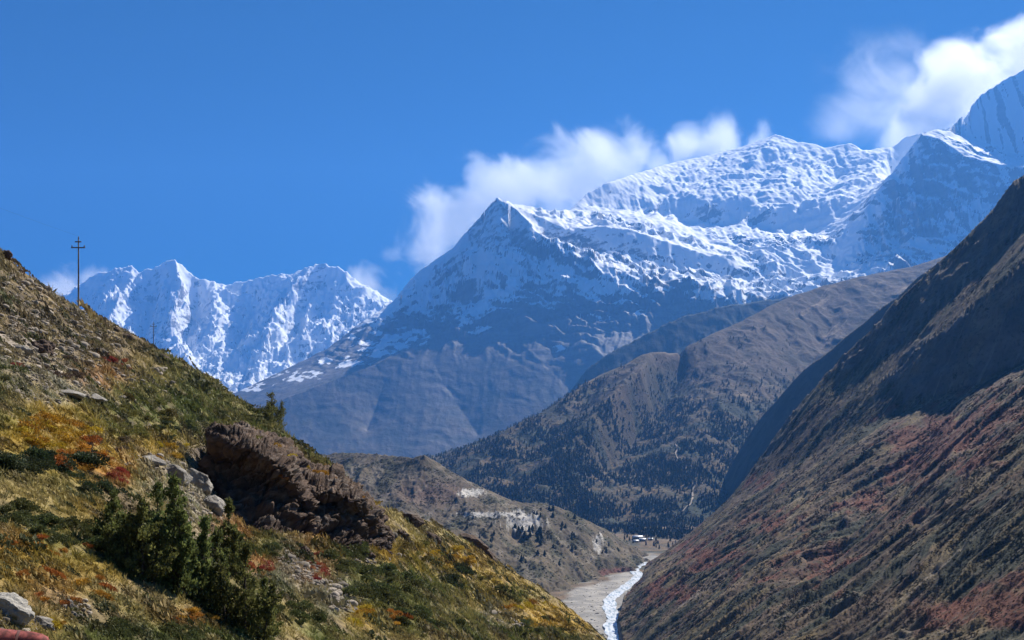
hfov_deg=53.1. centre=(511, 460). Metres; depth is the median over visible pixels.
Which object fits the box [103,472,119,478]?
red bush
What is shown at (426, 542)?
olive bush
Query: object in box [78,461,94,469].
orange bush
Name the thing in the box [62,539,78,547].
green bush
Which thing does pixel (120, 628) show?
green bush
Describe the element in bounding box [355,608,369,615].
golden bush
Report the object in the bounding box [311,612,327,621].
green bush
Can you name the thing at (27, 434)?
golden bush
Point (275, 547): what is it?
green bush
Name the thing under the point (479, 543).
rock ledge
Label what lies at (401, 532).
rock ledge
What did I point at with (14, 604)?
boulder
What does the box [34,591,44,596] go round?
orange bush
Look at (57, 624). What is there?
golden bush
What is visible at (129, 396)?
olive bush
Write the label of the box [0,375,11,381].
green bush
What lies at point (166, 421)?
dark juniper bush
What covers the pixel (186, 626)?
green bush
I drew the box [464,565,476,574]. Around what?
dark juniper bush
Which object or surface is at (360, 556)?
green bush
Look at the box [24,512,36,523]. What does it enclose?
green bush
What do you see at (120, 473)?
red bush
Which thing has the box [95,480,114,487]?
dark juniper bush
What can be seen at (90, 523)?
green bush
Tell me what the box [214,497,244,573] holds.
juniper tree
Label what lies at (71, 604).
boulder
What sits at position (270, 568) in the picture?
red bush
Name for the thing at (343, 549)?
green bush
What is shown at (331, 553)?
green bush
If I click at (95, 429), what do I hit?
golden bush
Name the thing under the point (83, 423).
golden bush
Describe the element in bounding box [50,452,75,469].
dark juniper bush
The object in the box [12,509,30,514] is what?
green bush
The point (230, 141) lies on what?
sky
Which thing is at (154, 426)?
olive bush
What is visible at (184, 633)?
green bush
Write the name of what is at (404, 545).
olive bush
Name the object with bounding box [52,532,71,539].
green bush
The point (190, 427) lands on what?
dark juniper bush
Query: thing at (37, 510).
green bush
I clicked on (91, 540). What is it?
green bush
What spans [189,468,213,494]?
boulder
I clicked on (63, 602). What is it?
orange bush
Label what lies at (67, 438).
golden bush
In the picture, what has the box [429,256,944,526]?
valley ridge
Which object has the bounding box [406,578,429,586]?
green bush
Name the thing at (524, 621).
green bush
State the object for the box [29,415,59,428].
golden bush
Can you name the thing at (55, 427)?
golden bush
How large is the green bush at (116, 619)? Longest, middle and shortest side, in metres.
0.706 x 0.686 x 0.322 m
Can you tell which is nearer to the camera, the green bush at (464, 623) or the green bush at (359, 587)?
the green bush at (359, 587)
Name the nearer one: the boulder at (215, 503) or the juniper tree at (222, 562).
the juniper tree at (222, 562)
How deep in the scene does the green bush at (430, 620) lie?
70.16 m
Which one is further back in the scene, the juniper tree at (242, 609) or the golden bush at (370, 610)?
the golden bush at (370, 610)
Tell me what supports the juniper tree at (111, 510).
on the hillside
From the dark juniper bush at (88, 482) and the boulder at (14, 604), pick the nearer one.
the boulder at (14, 604)
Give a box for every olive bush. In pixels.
[105,427,115,434]
[109,414,125,422]
[120,407,136,417]
[122,430,134,436]
[123,392,134,401]
[130,409,140,416]
[133,427,150,436]
[142,415,151,421]
[151,423,159,431]
[153,398,167,404]
[157,415,175,421]
[165,408,178,418]
[396,546,404,552]
[397,540,408,548]
[420,555,431,561]
[422,539,429,547]
[476,574,487,579]
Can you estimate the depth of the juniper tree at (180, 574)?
31.37 m
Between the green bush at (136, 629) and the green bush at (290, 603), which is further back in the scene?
the green bush at (290, 603)
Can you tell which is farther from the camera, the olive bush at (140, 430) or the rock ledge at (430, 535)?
the rock ledge at (430, 535)
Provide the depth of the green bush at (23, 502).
29.31 m
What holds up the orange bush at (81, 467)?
on the hillside
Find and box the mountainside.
[617,175,1023,639]
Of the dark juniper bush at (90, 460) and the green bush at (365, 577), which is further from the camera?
the green bush at (365, 577)
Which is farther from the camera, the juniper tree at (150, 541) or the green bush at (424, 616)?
the green bush at (424, 616)
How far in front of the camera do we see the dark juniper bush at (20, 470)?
32.56 m
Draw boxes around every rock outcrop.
[197,420,322,536]
[300,460,393,554]
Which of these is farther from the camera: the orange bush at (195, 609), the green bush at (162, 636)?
the orange bush at (195, 609)
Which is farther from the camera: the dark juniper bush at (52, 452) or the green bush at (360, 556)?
the green bush at (360, 556)
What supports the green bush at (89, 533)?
on the hillside
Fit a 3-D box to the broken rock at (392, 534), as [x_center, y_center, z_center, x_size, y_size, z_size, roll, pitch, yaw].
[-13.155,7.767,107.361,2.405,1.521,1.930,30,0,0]
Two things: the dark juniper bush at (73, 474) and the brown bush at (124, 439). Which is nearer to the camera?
the dark juniper bush at (73, 474)
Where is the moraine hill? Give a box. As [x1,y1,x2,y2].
[321,452,649,592]
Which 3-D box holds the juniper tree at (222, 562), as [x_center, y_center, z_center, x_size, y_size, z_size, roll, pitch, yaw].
[-9.829,3.493,32.758,1.856,2.340,1.528,0,0,0]
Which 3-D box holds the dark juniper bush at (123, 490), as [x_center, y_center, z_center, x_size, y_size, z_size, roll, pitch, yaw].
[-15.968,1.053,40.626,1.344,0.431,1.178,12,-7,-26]
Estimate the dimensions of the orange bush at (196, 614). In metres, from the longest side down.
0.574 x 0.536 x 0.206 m
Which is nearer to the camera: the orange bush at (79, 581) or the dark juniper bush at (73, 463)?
the orange bush at (79, 581)
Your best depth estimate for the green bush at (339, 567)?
72.43 m
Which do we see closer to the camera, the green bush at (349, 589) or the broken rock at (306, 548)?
the green bush at (349, 589)
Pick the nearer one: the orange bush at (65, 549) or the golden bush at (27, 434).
the orange bush at (65, 549)
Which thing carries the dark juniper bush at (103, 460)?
on the hillside
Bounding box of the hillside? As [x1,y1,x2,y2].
[0,257,605,639]
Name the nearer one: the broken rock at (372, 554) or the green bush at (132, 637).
the green bush at (132, 637)
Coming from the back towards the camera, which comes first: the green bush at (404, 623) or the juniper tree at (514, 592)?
the juniper tree at (514, 592)
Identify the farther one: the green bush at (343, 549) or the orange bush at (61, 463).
the green bush at (343, 549)
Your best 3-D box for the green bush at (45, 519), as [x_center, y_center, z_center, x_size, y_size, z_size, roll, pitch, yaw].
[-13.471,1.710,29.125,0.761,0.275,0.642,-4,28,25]
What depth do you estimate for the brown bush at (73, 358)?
78.21 m
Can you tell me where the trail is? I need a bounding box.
[683,475,697,510]
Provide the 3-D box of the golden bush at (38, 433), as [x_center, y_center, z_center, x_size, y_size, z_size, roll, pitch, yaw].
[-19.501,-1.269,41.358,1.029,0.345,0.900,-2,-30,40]
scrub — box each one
[326,453,647,587]
[428,369,794,526]
[616,176,1023,639]
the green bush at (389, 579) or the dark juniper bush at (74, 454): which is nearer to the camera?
the dark juniper bush at (74, 454)
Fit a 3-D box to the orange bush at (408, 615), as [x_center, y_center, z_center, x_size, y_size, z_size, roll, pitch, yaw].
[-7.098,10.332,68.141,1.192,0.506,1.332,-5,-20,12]
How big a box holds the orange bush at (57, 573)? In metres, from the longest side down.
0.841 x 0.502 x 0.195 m
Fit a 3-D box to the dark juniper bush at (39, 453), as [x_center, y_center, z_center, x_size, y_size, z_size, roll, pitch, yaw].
[-17.082,-0.218,37.078,1.194,0.564,1.310,19,18,-36]
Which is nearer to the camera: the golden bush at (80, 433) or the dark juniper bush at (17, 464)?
the dark juniper bush at (17, 464)
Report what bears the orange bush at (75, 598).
on the hillside
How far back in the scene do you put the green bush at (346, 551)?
81.63 m
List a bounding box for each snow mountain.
[63,259,392,393]
[233,70,1023,457]
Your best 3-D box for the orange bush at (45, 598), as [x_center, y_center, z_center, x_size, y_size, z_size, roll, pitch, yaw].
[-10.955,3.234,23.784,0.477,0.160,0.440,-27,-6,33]
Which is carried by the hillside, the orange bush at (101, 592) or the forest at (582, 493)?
the orange bush at (101, 592)
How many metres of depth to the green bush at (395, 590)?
72.29 m
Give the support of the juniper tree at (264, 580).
on the hillside
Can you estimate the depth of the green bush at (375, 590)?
70.22 m
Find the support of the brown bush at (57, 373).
on the hillside
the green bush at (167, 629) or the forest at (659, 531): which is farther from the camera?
the forest at (659, 531)
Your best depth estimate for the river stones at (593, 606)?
1127.17 m
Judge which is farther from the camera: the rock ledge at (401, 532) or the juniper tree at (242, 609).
the rock ledge at (401, 532)
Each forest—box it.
[412,323,837,529]
[591,520,694,548]
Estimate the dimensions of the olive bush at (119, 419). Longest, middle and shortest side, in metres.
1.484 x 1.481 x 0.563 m
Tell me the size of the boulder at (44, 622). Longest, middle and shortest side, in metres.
0.507 x 0.454 x 0.291 m
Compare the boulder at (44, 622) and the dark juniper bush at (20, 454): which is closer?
the boulder at (44, 622)
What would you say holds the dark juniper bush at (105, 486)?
on the hillside
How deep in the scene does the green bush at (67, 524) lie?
30.10 m
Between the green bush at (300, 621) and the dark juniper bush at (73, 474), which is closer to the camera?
the dark juniper bush at (73, 474)
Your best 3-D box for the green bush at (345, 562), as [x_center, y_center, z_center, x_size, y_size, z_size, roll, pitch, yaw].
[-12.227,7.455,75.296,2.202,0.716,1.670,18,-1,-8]
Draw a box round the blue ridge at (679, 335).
[570,296,789,392]
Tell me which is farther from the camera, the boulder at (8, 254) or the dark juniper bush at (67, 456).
the boulder at (8, 254)
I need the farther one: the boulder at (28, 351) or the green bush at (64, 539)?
the boulder at (28, 351)
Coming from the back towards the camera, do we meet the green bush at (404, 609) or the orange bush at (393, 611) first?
the green bush at (404, 609)
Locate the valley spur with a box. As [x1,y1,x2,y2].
[724,265,935,499]
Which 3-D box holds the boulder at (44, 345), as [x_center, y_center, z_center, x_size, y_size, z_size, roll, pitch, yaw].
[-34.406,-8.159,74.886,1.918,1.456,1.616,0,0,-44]
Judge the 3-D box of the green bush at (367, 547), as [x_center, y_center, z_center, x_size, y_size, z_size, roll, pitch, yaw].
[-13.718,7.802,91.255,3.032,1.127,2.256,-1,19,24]
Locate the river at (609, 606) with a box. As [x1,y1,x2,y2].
[602,562,646,639]
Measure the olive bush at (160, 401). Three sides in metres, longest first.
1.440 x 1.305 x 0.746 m
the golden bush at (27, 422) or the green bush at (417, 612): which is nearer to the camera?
the golden bush at (27, 422)
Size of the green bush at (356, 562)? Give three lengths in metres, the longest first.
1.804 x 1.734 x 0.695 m
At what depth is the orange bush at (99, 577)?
27.80 m
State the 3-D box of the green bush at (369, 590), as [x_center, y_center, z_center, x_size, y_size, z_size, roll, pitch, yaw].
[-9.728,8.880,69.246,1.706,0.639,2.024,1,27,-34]
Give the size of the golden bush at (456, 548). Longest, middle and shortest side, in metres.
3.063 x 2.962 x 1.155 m
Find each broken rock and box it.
[300,546,310,553]
[365,549,375,558]
[388,530,394,544]
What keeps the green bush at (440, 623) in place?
on the hillside
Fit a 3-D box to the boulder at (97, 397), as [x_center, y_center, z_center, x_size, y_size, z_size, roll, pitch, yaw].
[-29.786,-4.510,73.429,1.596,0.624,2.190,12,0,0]
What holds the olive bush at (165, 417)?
on the hillside
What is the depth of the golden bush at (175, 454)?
78.24 m
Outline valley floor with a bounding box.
[549,526,695,637]
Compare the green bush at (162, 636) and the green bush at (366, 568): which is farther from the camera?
the green bush at (366, 568)
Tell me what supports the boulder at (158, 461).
on the hillside
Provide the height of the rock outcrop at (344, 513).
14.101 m
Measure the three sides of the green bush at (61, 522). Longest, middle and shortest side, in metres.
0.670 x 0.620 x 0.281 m
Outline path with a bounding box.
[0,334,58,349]
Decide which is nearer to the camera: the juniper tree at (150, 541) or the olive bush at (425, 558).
the juniper tree at (150, 541)
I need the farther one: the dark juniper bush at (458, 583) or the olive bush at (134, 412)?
the dark juniper bush at (458, 583)
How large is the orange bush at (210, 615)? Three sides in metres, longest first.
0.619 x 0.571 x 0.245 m
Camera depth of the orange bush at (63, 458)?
38.77 m
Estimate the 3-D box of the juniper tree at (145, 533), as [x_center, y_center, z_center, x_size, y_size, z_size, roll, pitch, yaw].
[-11.110,2.427,30.367,2.266,3.068,1.600,0,0,-29]
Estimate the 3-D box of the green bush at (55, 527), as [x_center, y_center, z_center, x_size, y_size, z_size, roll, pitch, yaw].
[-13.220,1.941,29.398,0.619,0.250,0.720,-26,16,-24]
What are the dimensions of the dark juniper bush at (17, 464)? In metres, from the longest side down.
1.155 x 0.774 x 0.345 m
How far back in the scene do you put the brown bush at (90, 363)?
81.44 m
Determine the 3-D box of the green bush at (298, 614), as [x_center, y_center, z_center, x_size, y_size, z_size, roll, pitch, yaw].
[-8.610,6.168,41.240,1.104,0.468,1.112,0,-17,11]
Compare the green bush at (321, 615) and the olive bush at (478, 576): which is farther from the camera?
the olive bush at (478, 576)
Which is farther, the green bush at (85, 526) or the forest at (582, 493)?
the forest at (582, 493)
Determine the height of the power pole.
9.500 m
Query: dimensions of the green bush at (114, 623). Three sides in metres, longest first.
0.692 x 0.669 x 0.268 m
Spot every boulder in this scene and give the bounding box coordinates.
[0,592,34,625]
[3,250,12,260]
[13,345,33,355]
[30,339,55,355]
[33,616,54,630]
[59,388,86,398]
[65,599,73,606]
[90,393,107,401]
[123,333,134,340]
[142,455,165,465]
[166,464,192,484]
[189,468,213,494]
[203,495,225,515]
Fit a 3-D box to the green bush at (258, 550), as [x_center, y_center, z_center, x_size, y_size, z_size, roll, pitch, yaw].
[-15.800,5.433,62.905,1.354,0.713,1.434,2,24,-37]
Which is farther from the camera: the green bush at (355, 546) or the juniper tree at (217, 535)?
the green bush at (355, 546)
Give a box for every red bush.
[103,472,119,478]
[108,469,130,478]
[115,466,130,475]
[247,562,255,568]
[259,564,269,568]
[260,558,273,565]
[265,566,275,570]
[306,559,325,567]
[318,567,330,576]
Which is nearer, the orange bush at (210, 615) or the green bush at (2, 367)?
the orange bush at (210, 615)
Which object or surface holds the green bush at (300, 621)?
on the hillside
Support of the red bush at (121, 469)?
on the hillside
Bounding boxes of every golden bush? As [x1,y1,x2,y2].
[14,426,33,432]
[17,419,44,433]
[21,431,43,447]
[23,426,40,435]
[23,437,43,443]
[26,435,49,446]
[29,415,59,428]
[35,412,53,418]
[39,410,67,424]
[39,420,54,431]
[41,424,58,430]
[41,440,56,447]
[50,618,63,629]
[55,442,67,449]
[57,433,78,445]
[65,418,82,426]
[67,419,89,428]
[68,428,90,437]
[81,425,104,433]
[164,442,175,446]
[168,452,178,457]
[312,469,328,474]
[346,616,363,626]
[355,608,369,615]
[357,603,372,608]
[359,608,375,614]
[450,545,464,551]
[460,555,474,560]
[523,601,534,609]
[526,598,538,604]
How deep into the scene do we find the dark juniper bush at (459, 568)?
137.78 m
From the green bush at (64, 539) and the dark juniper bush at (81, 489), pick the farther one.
the dark juniper bush at (81, 489)
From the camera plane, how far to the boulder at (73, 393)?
63.35 m
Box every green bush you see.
[0,364,8,370]
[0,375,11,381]
[0,503,17,514]
[0,515,8,524]
[3,512,33,527]
[9,496,35,511]
[11,365,29,373]
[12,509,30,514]
[12,511,38,526]
[19,505,43,512]
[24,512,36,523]
[27,524,47,533]
[34,514,51,525]
[37,513,62,523]
[43,527,60,535]
[44,534,62,543]
[49,524,62,530]
[51,515,64,524]
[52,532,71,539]
[59,535,70,543]
[60,521,73,528]
[62,515,80,523]
[62,517,90,529]
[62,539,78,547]
[79,524,92,529]
[79,527,97,537]
[80,519,98,526]
[80,535,102,545]
[81,541,99,548]
[104,628,117,637]
[105,615,131,627]
[107,620,123,630]
[108,624,131,637]
[117,630,140,639]
[126,625,147,636]
[152,630,173,639]
[157,624,182,635]
[162,619,189,631]
[170,632,196,639]
[176,632,191,639]
[178,624,191,630]
[186,629,206,639]
[187,626,205,635]
[252,544,263,556]
[261,543,271,548]
[265,545,282,550]
[276,603,283,612]
[285,600,297,608]
[288,608,310,619]
[291,602,308,610]
[295,618,306,624]
[300,599,314,612]
[308,609,325,620]
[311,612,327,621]
[315,548,339,559]
[316,617,327,623]
[332,542,350,556]
[333,562,350,572]
[336,545,352,557]
[337,558,358,569]
[340,543,362,553]
[342,585,358,597]
[344,559,362,568]
[347,549,360,557]
[350,551,365,559]
[350,583,366,592]
[351,591,372,598]
[354,563,379,574]
[359,583,378,598]
[360,541,372,556]
[360,574,375,582]
[364,585,381,594]
[369,582,392,590]
[370,564,386,575]
[370,593,385,601]
[378,561,397,575]
[378,587,400,603]
[381,570,393,577]
[384,576,396,582]
[386,583,406,600]
[393,606,413,614]
[393,614,412,623]
[400,570,415,581]
[400,583,419,595]
[400,620,411,625]
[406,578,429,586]
[412,609,424,616]
[413,604,432,617]
[419,613,430,618]
[423,617,435,623]
[431,618,449,629]
[454,617,472,629]
[520,619,529,625]
[534,626,546,632]
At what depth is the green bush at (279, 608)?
37.80 m
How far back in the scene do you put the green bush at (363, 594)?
66.91 m
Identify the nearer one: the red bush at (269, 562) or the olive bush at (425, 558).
the red bush at (269, 562)
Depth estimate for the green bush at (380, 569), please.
87.09 m
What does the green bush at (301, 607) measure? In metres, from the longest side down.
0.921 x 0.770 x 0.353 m
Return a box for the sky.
[0,0,1023,300]
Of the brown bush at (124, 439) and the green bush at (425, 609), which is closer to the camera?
the brown bush at (124, 439)
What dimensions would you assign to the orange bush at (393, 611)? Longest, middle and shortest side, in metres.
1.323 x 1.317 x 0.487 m
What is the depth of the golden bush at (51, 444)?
40.61 m
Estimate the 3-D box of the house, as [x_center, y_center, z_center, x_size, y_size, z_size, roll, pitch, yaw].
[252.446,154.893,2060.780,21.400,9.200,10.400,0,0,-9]
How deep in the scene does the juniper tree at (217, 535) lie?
32.23 m
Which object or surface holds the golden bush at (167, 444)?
on the hillside
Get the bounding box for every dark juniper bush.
[0,450,24,472]
[0,455,26,464]
[0,457,10,469]
[0,461,22,469]
[7,452,25,458]
[21,447,57,469]
[21,457,53,470]
[21,457,53,474]
[21,462,38,471]
[23,445,56,461]
[42,448,56,455]
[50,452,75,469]
[57,459,77,471]
[57,465,85,478]
[67,451,91,459]
[74,453,89,462]
[75,449,110,468]
[76,484,93,496]
[77,457,99,467]
[77,480,103,494]
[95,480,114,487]
[97,482,118,493]
[101,484,126,493]
[160,420,172,425]
[179,423,194,431]
[438,575,453,583]
[445,573,459,581]
[451,573,463,588]
[452,562,468,566]
[454,565,473,574]
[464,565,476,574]
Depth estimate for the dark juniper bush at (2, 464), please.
32.37 m
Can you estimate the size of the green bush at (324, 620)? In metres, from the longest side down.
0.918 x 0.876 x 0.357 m
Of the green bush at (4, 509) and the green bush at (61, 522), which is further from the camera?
the green bush at (61, 522)
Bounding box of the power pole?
[71,236,84,306]
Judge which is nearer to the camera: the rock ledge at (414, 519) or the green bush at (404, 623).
the green bush at (404, 623)
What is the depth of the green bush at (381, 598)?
68.88 m
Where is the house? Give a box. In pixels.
[632,535,642,539]
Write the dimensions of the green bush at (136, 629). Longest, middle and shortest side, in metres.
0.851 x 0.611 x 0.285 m
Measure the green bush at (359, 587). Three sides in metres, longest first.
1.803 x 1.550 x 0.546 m
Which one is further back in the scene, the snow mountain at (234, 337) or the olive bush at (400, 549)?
the snow mountain at (234, 337)
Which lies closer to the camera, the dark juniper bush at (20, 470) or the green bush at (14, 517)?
the green bush at (14, 517)
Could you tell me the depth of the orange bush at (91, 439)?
49.79 m
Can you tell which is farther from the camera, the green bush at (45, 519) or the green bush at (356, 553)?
the green bush at (356, 553)
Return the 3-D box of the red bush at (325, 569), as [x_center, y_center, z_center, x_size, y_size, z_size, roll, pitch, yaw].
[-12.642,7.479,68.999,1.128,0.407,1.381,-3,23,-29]
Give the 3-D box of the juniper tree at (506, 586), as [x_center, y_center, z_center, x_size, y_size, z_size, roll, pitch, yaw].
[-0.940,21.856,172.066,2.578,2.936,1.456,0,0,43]
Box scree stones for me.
[0,272,523,631]
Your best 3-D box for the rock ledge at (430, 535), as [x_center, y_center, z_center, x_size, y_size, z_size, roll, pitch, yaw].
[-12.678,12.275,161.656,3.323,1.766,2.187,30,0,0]
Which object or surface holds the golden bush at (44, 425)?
on the hillside
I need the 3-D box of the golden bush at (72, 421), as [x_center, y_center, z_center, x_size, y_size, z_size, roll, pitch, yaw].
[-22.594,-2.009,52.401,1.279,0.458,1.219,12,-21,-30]
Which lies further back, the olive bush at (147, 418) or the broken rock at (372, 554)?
the broken rock at (372, 554)
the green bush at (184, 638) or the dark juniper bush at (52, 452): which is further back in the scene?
the dark juniper bush at (52, 452)
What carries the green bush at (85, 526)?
on the hillside
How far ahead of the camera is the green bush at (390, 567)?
88.18 m
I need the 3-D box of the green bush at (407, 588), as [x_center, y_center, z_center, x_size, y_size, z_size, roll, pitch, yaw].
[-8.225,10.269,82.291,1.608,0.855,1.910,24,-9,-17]
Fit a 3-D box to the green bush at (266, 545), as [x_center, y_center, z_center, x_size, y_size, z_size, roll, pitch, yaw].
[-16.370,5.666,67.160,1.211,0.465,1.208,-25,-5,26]
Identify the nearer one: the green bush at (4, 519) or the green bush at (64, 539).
the green bush at (4, 519)
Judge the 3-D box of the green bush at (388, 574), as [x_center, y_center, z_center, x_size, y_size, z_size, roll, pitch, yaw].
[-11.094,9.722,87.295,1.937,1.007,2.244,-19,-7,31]
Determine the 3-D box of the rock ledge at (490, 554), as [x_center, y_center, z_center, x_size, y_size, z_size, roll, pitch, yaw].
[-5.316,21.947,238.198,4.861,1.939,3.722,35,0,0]
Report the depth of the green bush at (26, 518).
28.38 m
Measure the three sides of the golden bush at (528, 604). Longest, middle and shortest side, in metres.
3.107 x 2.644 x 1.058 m
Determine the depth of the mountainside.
931.64 m
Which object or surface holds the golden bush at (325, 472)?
on the rock outcrop at (344, 513)
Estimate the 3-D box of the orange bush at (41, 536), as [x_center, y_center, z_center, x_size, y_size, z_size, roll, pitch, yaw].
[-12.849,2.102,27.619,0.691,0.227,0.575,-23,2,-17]
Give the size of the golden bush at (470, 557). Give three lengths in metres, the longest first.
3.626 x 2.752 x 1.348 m
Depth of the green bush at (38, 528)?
27.98 m
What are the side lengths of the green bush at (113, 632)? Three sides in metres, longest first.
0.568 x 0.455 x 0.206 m
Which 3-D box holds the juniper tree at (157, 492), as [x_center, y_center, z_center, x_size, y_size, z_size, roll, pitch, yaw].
[-12.693,2.023,36.657,1.544,2.801,2.228,0,0,24]
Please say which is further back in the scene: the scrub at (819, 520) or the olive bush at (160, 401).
the scrub at (819, 520)
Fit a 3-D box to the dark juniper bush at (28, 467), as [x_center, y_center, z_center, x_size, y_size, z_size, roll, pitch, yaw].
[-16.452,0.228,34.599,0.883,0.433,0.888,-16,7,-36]
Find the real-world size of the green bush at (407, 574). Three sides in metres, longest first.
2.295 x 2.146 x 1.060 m
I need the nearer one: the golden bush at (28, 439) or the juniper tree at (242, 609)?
the juniper tree at (242, 609)
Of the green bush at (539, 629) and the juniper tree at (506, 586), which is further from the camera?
the juniper tree at (506, 586)
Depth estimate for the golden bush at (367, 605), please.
61.44 m
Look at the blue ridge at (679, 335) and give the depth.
6572.27 m
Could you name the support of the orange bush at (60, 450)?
on the hillside
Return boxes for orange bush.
[15,569,30,576]
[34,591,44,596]
[36,534,49,539]
[39,596,50,601]
[42,564,66,579]
[54,454,68,461]
[54,459,73,470]
[56,448,67,453]
[58,547,68,552]
[59,599,70,604]
[65,596,82,602]
[71,577,92,585]
[74,442,91,451]
[74,466,87,470]
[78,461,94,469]
[79,435,102,445]
[82,542,93,548]
[88,588,113,600]
[95,574,105,580]
[99,582,117,591]
[184,606,200,612]
[189,611,204,616]
[204,613,219,619]
[385,608,403,617]
[399,612,413,618]
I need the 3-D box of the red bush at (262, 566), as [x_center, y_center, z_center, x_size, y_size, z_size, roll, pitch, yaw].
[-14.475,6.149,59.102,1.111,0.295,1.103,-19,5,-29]
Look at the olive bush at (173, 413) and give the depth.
91.77 m
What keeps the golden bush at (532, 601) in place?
on the hillside
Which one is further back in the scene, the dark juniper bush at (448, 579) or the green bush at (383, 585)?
the dark juniper bush at (448, 579)
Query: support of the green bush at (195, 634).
on the hillside
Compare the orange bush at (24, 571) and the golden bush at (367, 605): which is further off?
the golden bush at (367, 605)
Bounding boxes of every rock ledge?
[398,529,408,537]
[402,513,424,527]
[425,531,441,543]
[459,533,488,551]
[484,550,496,561]
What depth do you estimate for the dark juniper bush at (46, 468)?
36.14 m
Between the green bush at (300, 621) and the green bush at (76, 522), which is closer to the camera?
the green bush at (76, 522)
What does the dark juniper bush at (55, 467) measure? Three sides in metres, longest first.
1.394 x 1.188 x 0.598 m
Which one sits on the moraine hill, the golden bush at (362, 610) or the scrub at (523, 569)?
the scrub at (523, 569)
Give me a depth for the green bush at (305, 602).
44.03 m
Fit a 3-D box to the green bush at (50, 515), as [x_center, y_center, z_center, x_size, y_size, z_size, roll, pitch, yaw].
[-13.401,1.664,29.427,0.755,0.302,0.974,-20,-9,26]
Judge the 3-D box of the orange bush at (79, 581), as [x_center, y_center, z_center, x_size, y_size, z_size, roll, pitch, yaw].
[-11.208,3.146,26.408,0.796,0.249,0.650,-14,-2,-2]
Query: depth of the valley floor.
1265.96 m
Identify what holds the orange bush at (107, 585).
on the hillside
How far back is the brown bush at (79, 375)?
74.42 m
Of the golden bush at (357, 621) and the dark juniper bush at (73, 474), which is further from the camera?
the golden bush at (357, 621)
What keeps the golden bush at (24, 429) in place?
on the hillside
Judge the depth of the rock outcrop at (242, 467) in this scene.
80.81 m
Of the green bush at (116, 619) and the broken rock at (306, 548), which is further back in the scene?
the broken rock at (306, 548)
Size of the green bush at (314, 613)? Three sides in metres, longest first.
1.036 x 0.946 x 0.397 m
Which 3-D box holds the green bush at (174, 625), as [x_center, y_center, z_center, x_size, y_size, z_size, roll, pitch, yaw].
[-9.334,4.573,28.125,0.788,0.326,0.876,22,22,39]
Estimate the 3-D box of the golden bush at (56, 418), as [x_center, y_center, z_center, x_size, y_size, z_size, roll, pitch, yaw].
[-21.638,-2.105,48.289,1.341,0.544,1.534,30,-4,-7]
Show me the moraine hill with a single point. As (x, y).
(609, 560)
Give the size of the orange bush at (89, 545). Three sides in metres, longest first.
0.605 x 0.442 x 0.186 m
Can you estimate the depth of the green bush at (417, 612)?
70.23 m
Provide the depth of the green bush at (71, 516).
30.86 m
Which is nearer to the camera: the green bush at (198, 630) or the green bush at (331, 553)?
the green bush at (198, 630)
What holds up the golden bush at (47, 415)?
on the hillside
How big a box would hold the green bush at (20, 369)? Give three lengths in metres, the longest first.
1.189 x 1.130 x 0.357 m
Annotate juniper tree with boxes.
[90,487,152,558]
[97,491,178,584]
[101,521,157,574]
[143,479,188,547]
[150,471,214,597]
[185,525,242,614]
[186,536,235,594]
[200,539,285,639]
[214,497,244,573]
[254,576,284,639]
[258,392,286,428]
[502,583,512,594]
[508,581,522,603]
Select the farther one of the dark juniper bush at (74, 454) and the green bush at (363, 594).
the green bush at (363, 594)
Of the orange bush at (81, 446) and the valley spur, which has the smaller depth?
the orange bush at (81, 446)
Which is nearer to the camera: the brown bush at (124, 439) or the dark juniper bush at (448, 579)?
the brown bush at (124, 439)
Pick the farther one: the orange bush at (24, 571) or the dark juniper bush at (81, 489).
the dark juniper bush at (81, 489)
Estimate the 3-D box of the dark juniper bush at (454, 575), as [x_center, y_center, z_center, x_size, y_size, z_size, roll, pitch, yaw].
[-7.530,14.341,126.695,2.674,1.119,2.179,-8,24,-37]
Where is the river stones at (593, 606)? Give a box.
[558,576,629,635]
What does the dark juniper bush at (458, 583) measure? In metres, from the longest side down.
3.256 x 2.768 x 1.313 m
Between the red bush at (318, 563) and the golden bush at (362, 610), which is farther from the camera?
the red bush at (318, 563)
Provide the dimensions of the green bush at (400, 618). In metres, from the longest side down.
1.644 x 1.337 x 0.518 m
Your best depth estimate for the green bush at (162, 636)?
26.82 m
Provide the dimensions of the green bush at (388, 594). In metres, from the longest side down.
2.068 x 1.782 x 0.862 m
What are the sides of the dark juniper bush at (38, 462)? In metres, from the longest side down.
1.350 x 1.284 x 0.477 m
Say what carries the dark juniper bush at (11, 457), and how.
on the hillside
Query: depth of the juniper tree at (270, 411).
122.04 m
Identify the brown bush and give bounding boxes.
[50,369,63,375]
[61,372,71,379]
[65,356,78,362]
[73,372,85,379]
[82,359,92,366]
[117,436,133,443]
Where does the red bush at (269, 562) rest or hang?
on the hillside
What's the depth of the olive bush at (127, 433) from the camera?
64.93 m
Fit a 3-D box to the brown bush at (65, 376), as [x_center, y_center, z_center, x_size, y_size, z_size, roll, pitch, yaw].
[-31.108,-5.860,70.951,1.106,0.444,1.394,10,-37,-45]
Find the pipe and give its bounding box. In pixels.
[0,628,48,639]
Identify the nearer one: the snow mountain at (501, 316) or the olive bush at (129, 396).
the olive bush at (129, 396)

